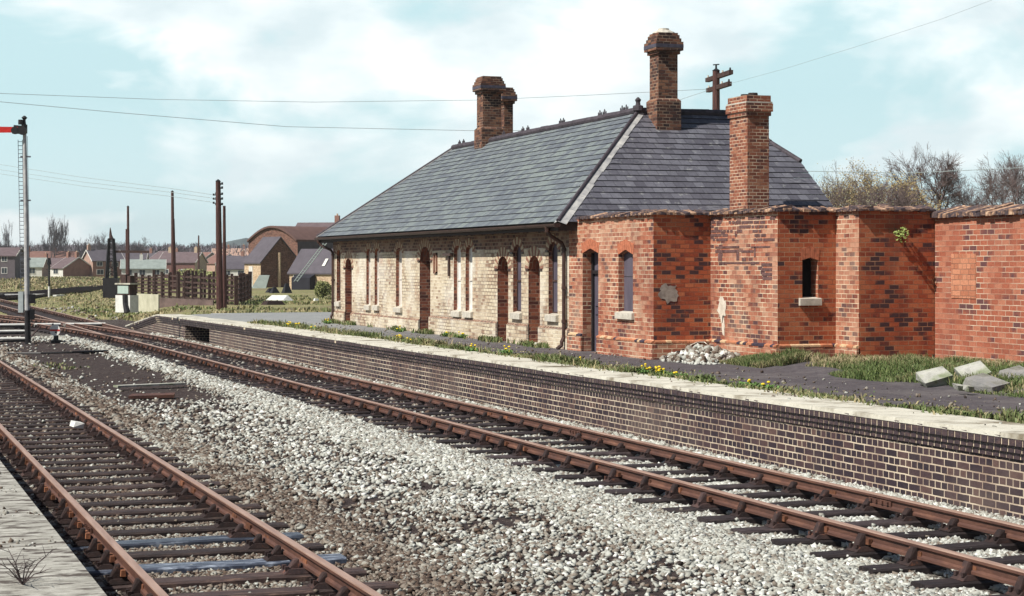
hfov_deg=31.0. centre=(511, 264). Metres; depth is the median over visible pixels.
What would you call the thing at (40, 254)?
house
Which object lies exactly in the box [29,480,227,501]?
sleeper
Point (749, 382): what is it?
dandelion clump
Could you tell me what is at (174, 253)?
post
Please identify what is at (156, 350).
sleeper
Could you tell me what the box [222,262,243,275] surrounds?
house
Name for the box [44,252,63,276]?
house
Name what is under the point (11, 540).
grit
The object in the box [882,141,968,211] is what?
bare tree
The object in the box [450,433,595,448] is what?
sleeper
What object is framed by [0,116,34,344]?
semaphore signal
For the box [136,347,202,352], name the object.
sleeper
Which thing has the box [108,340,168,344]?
sleeper
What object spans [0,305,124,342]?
rail
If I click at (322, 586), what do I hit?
sleeper
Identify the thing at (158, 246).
bare tree
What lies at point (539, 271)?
door panel
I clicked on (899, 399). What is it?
moss
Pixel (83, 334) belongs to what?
sleeper
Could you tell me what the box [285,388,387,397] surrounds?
sleeper
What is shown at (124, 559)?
rail
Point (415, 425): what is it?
sleeper
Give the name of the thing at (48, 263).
signal post
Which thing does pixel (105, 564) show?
sleeper
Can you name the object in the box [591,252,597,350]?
door
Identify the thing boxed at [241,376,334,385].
sleeper
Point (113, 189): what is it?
overhead wire
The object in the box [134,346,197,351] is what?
sleeper
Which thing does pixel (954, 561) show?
rail
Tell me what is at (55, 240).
poplar
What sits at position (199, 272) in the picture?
hedge
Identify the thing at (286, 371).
sleeper
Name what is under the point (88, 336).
sleeper
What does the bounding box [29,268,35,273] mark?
window
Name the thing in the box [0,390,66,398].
sleeper
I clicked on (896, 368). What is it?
grass
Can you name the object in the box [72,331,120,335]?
sleeper
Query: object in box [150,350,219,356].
sleeper
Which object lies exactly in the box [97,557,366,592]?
sleeper
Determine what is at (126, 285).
cabinet
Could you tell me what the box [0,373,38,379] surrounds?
sleeper
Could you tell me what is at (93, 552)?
sleeper
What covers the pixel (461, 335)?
dandelion clump
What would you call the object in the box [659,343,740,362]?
rubble
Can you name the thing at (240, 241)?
hills
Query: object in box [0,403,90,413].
sleeper
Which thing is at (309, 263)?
ladder
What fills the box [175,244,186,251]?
bare tree
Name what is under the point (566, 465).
sleeper
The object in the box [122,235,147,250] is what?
bare tree
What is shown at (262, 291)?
ground
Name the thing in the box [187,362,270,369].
sleeper
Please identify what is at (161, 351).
sleeper
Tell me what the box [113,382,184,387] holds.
board
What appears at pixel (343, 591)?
sleeper
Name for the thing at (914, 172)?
overhead wire
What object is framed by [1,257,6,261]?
window
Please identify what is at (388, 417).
sleeper
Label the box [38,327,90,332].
sleeper
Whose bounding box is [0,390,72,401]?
sleeper
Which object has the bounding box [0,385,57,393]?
sleeper
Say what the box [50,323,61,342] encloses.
ground signal
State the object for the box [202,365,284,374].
sleeper
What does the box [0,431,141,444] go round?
sleeper
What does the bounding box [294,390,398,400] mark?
sleeper
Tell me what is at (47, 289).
rail
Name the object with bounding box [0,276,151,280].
rough grass
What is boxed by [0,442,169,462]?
sleeper
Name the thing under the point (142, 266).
house
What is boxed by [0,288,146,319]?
rough grass
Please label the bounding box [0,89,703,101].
overhead wire
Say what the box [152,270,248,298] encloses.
pen fence
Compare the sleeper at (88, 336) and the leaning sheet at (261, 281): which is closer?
the sleeper at (88, 336)
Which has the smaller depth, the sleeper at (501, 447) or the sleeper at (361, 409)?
the sleeper at (501, 447)
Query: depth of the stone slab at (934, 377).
26.41 m
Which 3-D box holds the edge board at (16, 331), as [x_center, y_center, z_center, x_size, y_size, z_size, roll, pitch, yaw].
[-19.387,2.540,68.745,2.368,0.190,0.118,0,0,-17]
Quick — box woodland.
[1,242,247,256]
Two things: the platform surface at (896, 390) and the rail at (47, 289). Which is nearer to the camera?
the platform surface at (896, 390)
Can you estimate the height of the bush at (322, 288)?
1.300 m
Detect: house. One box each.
[0,247,23,278]
[29,258,47,276]
[30,246,75,257]
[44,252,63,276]
[50,251,90,276]
[82,244,124,276]
[120,253,166,276]
[122,253,148,258]
[148,247,177,257]
[149,251,167,258]
[159,246,208,274]
[199,248,213,258]
[207,254,232,272]
[211,244,247,255]
[215,250,246,265]
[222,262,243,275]
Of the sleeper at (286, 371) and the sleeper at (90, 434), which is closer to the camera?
the sleeper at (90, 434)
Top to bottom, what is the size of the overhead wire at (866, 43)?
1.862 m
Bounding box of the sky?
[0,0,1023,246]
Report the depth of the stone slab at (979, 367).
26.68 m
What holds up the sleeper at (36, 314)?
on the ground at (262, 291)
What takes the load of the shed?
on the ground at (262, 291)
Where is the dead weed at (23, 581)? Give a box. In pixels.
[0,545,60,584]
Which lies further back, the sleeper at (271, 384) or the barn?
the barn
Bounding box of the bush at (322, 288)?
[314,280,330,298]
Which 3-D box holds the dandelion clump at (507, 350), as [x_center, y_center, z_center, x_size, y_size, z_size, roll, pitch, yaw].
[-0.104,1.710,36.933,0.392,0.177,0.649,0,0,-19]
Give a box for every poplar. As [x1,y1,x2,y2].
[1,223,12,246]
[41,233,50,250]
[48,219,59,257]
[48,223,61,257]
[50,215,66,251]
[59,215,69,250]
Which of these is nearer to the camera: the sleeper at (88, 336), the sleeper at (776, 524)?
the sleeper at (776, 524)
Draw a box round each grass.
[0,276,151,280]
[0,278,233,288]
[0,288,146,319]
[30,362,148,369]
[719,347,1023,397]
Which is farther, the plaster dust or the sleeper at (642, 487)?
the plaster dust
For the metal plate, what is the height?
0.070 m
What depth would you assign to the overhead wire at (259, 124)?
61.01 m
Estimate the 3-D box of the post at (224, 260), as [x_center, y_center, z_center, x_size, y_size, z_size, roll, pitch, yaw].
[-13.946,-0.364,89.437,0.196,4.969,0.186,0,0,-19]
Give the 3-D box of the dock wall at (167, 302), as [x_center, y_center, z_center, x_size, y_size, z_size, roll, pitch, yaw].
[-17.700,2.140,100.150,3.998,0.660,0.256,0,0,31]
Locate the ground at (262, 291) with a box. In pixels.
[0,279,330,321]
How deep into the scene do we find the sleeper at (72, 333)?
70.66 m
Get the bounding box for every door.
[249,266,252,285]
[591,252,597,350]
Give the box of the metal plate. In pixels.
[128,392,174,398]
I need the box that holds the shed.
[287,249,332,289]
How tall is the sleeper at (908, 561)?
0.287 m
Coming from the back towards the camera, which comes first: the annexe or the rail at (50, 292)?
the rail at (50, 292)
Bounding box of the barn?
[247,226,332,255]
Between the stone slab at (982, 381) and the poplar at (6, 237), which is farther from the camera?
the poplar at (6, 237)
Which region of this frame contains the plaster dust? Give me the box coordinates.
[661,359,724,364]
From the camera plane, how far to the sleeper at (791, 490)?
21.26 m
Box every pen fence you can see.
[134,273,171,297]
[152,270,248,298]
[168,271,233,304]
[177,270,193,298]
[234,271,251,304]
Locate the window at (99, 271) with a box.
[97,269,103,274]
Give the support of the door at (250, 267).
in the goods hut
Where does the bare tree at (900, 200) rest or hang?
on the ground at (262, 291)
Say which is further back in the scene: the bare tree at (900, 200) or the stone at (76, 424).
the bare tree at (900, 200)
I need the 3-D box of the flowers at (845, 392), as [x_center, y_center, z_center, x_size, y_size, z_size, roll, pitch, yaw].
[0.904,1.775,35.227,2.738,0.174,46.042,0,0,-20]
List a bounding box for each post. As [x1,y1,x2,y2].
[46,258,51,296]
[126,229,126,273]
[174,219,175,289]
[223,206,226,307]
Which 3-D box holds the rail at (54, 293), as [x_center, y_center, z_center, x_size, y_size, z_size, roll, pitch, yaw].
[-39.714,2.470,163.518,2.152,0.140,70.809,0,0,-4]
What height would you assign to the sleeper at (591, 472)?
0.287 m
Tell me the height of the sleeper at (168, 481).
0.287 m
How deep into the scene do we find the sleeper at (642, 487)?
22.05 m
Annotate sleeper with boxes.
[0,366,30,374]
[0,371,33,377]
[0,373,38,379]
[0,375,41,381]
[0,377,46,383]
[0,379,47,386]
[0,381,58,390]
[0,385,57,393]
[0,387,62,395]
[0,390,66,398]
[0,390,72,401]
[0,393,79,404]
[0,397,80,407]
[0,398,89,410]
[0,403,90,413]
[0,404,98,416]
[0,409,102,420]
[0,412,107,424]
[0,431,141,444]
[0,433,153,450]
[0,440,159,455]
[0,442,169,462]
[1,381,50,388]
[2,417,122,431]
[3,447,179,466]
[5,416,114,427]
[6,421,130,435]
[7,453,187,473]
[11,312,50,315]
[12,458,199,480]
[14,427,133,440]
[18,464,210,486]
[23,470,223,494]
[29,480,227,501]
[36,487,240,510]
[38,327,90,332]
[43,492,260,519]
[50,504,271,529]
[58,513,287,539]
[59,330,112,335]
[60,329,108,333]
[63,331,120,335]
[67,522,303,551]
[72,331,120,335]
[72,332,126,336]
[76,534,324,562]
[79,333,131,337]
[82,334,136,338]
[85,334,143,339]
[85,545,346,577]
[93,335,145,340]
[96,337,154,341]
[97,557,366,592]
[102,336,149,340]
[103,338,160,342]
[105,339,165,343]
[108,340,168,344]
[113,340,174,345]
[116,341,179,347]
[122,342,183,348]
[124,566,398,595]
[129,343,188,349]
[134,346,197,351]
[135,344,192,350]
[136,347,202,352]
[141,348,208,354]
[146,581,362,595]
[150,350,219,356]
[151,349,214,355]
[152,352,225,358]
[162,353,232,359]
[167,354,236,360]
[168,356,242,362]
[177,357,249,364]
[178,358,256,365]
[185,360,261,367]
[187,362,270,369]
[197,363,276,370]
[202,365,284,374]
[209,367,291,374]
[212,368,299,376]
[220,370,307,379]
[226,372,315,380]
[232,374,325,383]
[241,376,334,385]
[251,378,343,387]
[258,380,354,390]
[268,383,364,393]
[276,385,375,395]
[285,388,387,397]
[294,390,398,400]
[302,393,411,404]
[316,396,424,407]
[328,399,436,410]
[337,402,454,414]
[354,405,467,417]
[362,409,481,421]
[371,412,497,425]
[385,416,514,429]
[405,420,533,434]
[420,424,553,438]
[436,428,573,444]
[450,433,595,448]
[468,438,616,454]
[486,443,640,460]
[511,448,664,466]
[532,454,694,472]
[555,460,719,480]
[574,466,749,487]
[604,473,787,495]
[632,481,819,504]
[662,489,861,513]
[697,498,901,523]
[730,507,941,534]
[771,517,992,546]
[809,529,1023,560]
[859,546,1023,573]
[910,560,1003,589]
[983,575,1023,595]
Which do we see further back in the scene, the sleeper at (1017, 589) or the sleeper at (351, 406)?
the sleeper at (351, 406)
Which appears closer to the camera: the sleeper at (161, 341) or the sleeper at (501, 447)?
the sleeper at (501, 447)
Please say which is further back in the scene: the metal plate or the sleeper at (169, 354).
the sleeper at (169, 354)
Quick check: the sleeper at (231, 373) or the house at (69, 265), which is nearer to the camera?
the sleeper at (231, 373)
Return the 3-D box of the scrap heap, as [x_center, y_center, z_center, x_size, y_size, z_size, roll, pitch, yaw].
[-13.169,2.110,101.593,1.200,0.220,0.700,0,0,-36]
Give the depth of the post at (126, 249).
185.12 m
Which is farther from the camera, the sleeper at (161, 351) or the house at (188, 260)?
the house at (188, 260)
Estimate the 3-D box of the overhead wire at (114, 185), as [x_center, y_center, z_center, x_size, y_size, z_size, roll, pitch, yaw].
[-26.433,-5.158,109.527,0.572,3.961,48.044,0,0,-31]
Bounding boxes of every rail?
[0,285,102,293]
[0,286,102,295]
[0,287,102,296]
[0,288,102,298]
[0,299,146,333]
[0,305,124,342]
[0,314,1023,541]
[0,319,1023,585]
[0,361,382,595]
[0,424,168,595]
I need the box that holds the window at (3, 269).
[1,267,6,273]
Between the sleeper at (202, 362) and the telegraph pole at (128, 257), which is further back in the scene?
the telegraph pole at (128, 257)
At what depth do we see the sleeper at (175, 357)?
52.48 m
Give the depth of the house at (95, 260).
353.79 m
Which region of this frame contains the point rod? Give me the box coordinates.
[6,349,129,353]
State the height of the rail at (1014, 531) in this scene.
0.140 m
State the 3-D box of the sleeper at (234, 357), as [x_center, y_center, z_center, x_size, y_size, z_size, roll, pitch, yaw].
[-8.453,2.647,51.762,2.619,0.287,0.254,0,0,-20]
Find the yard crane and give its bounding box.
[103,228,148,297]
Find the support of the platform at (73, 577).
on the ground at (262, 291)
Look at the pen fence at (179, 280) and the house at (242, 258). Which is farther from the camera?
the house at (242, 258)
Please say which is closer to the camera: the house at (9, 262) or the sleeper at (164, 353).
the sleeper at (164, 353)
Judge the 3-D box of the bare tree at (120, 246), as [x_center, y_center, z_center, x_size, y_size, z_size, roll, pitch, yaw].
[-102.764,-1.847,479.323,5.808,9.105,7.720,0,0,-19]
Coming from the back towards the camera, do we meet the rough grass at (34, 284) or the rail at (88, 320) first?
the rough grass at (34, 284)
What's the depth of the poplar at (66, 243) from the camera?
438.86 m
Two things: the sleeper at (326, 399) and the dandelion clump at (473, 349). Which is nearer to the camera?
the sleeper at (326, 399)
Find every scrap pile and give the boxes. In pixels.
[269,287,279,292]
[281,283,291,292]
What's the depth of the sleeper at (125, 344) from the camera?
61.00 m
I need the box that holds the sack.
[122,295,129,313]
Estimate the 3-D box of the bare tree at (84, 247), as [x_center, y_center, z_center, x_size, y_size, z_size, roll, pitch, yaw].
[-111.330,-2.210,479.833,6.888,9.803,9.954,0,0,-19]
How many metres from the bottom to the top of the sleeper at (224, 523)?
0.287 m
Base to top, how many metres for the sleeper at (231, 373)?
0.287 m
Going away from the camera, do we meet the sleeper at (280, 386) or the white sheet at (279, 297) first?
the sleeper at (280, 386)
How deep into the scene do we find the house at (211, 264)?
390.11 m
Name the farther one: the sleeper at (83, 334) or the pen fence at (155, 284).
the pen fence at (155, 284)
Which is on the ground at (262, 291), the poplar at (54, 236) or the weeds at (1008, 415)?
the poplar at (54, 236)
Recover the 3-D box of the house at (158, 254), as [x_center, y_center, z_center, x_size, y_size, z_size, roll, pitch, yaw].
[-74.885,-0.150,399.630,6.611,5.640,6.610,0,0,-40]
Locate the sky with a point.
(954, 83)
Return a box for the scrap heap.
[261,301,284,304]
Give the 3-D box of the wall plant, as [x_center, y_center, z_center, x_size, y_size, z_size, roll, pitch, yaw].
[6.773,-0.521,31.963,0.325,0.299,0.288,0,0,-19]
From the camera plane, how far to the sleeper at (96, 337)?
66.43 m
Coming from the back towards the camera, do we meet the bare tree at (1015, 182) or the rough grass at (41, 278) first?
the rough grass at (41, 278)
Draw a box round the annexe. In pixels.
[567,93,935,359]
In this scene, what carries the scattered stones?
on the ground at (262, 291)
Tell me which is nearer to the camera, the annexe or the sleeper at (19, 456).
the sleeper at (19, 456)
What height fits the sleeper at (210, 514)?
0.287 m
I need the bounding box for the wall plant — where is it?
[893,227,909,242]
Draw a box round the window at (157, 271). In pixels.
[153,269,159,274]
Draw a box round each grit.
[0,472,55,549]
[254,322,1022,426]
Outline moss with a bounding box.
[338,329,1019,416]
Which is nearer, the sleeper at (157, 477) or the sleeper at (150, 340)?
the sleeper at (157, 477)
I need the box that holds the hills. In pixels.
[209,238,248,247]
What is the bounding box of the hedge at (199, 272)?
[165,268,215,286]
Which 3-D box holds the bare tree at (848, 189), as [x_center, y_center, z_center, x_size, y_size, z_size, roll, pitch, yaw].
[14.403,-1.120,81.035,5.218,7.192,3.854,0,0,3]
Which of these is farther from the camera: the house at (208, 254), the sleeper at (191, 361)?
the house at (208, 254)
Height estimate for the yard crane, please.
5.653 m
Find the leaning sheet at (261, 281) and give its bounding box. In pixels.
[252,275,269,287]
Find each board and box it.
[0,330,24,334]
[0,337,24,341]
[4,294,64,295]
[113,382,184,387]
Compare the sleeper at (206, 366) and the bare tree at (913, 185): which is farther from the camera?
the bare tree at (913, 185)
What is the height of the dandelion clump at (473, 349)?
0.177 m
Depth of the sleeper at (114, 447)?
26.39 m
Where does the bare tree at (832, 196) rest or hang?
on the ground at (262, 291)
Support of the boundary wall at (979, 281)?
on the platform surface at (896, 390)
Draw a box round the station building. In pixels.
[314,28,832,349]
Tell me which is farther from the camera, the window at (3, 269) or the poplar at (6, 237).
the poplar at (6, 237)
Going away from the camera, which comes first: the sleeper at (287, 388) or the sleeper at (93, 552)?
the sleeper at (93, 552)
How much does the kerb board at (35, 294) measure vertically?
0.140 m
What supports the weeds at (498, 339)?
on the platform surface at (896, 390)
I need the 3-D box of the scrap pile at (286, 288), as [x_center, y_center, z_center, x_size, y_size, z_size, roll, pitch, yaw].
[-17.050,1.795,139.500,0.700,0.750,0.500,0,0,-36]
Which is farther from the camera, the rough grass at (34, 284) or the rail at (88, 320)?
the rough grass at (34, 284)
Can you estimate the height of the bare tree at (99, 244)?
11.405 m
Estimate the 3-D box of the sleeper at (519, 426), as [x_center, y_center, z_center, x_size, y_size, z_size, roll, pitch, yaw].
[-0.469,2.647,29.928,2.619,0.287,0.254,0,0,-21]
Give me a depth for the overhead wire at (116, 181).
101.54 m
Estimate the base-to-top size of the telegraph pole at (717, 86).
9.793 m
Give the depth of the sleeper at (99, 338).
65.34 m
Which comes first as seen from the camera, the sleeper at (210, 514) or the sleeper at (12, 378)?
the sleeper at (210, 514)
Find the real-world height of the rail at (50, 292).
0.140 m
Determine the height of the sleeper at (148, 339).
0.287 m
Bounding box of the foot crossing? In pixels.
[0,322,102,327]
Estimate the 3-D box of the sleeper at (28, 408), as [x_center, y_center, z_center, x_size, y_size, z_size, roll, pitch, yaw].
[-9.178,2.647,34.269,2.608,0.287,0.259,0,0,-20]
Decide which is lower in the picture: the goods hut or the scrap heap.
the scrap heap
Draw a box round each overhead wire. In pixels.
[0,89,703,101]
[0,91,704,130]
[0,164,212,194]
[4,174,209,201]
[5,170,209,197]
[730,0,990,83]
[810,167,1023,172]
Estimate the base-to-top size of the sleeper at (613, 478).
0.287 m
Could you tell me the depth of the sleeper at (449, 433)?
29.07 m
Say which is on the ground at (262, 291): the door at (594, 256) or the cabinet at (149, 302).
the cabinet at (149, 302)
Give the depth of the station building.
43.28 m
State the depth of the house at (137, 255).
374.36 m
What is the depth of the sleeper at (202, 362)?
48.35 m
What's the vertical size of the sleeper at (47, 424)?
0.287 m
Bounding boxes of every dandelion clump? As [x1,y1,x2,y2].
[393,325,403,331]
[456,331,468,337]
[465,343,478,351]
[496,345,517,353]
[636,363,651,373]
[650,366,671,374]
[668,371,689,376]
[735,379,759,386]
[752,381,779,389]
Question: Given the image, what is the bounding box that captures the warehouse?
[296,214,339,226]
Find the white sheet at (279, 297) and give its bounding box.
[266,295,291,300]
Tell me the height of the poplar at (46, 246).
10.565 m
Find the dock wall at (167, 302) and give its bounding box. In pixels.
[160,298,213,307]
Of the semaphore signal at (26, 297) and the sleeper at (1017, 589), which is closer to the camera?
the sleeper at (1017, 589)
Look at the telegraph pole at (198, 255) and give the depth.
289.88 m
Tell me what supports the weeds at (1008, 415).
on the platform surface at (896, 390)
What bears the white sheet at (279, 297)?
on the ground at (262, 291)
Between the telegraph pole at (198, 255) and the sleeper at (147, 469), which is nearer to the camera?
the sleeper at (147, 469)
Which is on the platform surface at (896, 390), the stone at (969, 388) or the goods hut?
the stone at (969, 388)
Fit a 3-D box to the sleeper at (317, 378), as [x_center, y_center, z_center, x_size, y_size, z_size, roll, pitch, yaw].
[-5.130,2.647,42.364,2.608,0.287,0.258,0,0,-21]
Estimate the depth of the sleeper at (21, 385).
40.11 m
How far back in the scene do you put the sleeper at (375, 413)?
32.98 m
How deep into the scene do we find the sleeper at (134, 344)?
59.36 m
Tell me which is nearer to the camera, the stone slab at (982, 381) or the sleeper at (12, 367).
the stone slab at (982, 381)
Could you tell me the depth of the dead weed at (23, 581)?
9.99 m
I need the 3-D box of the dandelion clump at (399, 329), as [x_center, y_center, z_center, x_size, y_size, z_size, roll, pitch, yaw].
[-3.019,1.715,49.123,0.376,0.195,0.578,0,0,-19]
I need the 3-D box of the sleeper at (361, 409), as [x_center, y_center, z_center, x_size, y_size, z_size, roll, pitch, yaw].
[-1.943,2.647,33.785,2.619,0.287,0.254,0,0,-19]
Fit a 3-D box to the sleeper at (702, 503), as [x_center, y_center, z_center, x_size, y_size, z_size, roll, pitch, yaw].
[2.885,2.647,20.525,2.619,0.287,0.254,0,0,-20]
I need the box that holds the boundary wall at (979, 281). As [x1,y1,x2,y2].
[930,202,1023,362]
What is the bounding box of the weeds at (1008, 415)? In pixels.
[247,319,1023,423]
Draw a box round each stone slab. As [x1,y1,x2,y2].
[916,366,953,387]
[954,361,991,376]
[963,373,1009,392]
[998,365,1023,378]
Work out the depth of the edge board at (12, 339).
62.01 m
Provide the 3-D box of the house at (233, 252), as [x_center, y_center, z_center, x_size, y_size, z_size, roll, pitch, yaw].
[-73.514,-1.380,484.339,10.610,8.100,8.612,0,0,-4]
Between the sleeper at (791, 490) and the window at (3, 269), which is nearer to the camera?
the sleeper at (791, 490)
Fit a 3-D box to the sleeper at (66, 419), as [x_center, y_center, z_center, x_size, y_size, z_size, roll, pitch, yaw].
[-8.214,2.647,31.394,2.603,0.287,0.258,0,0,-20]
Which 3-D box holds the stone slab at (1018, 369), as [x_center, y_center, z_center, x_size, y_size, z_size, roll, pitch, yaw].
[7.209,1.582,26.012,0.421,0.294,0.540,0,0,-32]
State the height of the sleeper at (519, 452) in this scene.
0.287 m
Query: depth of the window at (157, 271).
341.04 m
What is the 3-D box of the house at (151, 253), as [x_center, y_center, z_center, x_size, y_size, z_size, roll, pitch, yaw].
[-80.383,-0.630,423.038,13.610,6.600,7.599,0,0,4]
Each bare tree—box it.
[72,238,95,257]
[84,232,116,249]
[111,242,124,249]
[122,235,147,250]
[150,241,167,250]
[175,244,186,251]
[809,160,893,207]
[816,173,868,207]
[819,156,946,210]
[843,177,922,206]
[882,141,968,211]
[942,152,1023,207]
[961,152,1023,205]
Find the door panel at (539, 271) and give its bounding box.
[539,271,539,325]
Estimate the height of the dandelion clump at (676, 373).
0.124 m
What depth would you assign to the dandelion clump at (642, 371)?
30.07 m
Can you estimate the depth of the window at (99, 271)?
352.72 m
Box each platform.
[0,461,106,595]
[125,314,1023,519]
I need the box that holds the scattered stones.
[44,305,123,324]
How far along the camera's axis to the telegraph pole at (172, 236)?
159.86 m
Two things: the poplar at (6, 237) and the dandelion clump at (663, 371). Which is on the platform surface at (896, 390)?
the dandelion clump at (663, 371)
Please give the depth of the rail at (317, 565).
18.80 m
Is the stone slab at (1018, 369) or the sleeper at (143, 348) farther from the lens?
the sleeper at (143, 348)
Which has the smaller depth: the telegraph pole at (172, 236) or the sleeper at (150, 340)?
the sleeper at (150, 340)
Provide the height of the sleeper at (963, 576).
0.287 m
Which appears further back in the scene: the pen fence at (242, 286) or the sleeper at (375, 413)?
the pen fence at (242, 286)
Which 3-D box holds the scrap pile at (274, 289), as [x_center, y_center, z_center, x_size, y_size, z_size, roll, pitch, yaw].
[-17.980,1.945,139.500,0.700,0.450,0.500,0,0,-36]
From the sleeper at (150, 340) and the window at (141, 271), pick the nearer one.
the sleeper at (150, 340)
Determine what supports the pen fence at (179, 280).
on the ground at (262, 291)
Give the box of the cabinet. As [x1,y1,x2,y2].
[115,274,138,312]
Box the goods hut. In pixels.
[242,237,296,287]
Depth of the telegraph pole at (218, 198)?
88.66 m
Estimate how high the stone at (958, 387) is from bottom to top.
0.107 m
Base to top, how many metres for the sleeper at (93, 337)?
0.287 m
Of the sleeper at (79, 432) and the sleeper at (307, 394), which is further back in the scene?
the sleeper at (307, 394)
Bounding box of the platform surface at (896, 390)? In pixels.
[193,312,1023,414]
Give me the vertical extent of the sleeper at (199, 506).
0.287 m
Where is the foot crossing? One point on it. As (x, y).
(14, 325)
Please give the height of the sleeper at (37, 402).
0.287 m
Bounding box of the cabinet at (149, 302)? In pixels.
[135,294,159,312]
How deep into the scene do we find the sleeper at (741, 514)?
19.72 m
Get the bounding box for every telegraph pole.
[127,206,129,273]
[171,190,174,289]
[198,235,199,269]
[213,179,222,309]
[705,64,732,109]
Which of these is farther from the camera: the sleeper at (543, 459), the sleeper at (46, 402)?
the sleeper at (46, 402)
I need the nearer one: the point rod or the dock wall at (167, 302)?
the point rod
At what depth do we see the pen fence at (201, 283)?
106.22 m
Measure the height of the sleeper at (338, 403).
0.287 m
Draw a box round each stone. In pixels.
[69,420,84,428]
[952,383,964,390]
[963,385,974,391]
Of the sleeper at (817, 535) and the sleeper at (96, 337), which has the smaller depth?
the sleeper at (817, 535)
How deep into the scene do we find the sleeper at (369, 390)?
38.43 m
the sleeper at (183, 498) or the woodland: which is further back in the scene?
the woodland
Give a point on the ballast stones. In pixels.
(708, 552)
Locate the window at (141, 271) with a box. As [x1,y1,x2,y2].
[139,269,145,275]
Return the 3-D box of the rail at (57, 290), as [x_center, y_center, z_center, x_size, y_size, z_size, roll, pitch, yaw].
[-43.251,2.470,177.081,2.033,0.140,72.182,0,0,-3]
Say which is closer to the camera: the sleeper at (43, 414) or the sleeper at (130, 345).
the sleeper at (43, 414)
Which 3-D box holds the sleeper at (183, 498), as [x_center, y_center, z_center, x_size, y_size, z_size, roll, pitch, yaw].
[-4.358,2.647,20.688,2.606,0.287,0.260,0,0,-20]
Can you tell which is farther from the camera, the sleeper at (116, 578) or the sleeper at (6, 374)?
the sleeper at (6, 374)
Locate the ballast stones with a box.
[0,332,1023,595]
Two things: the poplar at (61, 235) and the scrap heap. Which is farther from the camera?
the poplar at (61, 235)
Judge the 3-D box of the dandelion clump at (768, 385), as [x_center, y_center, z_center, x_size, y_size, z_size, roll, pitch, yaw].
[3.611,1.720,26.028,0.344,0.150,0.722,0,0,-25]
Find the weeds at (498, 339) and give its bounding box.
[321,318,549,347]

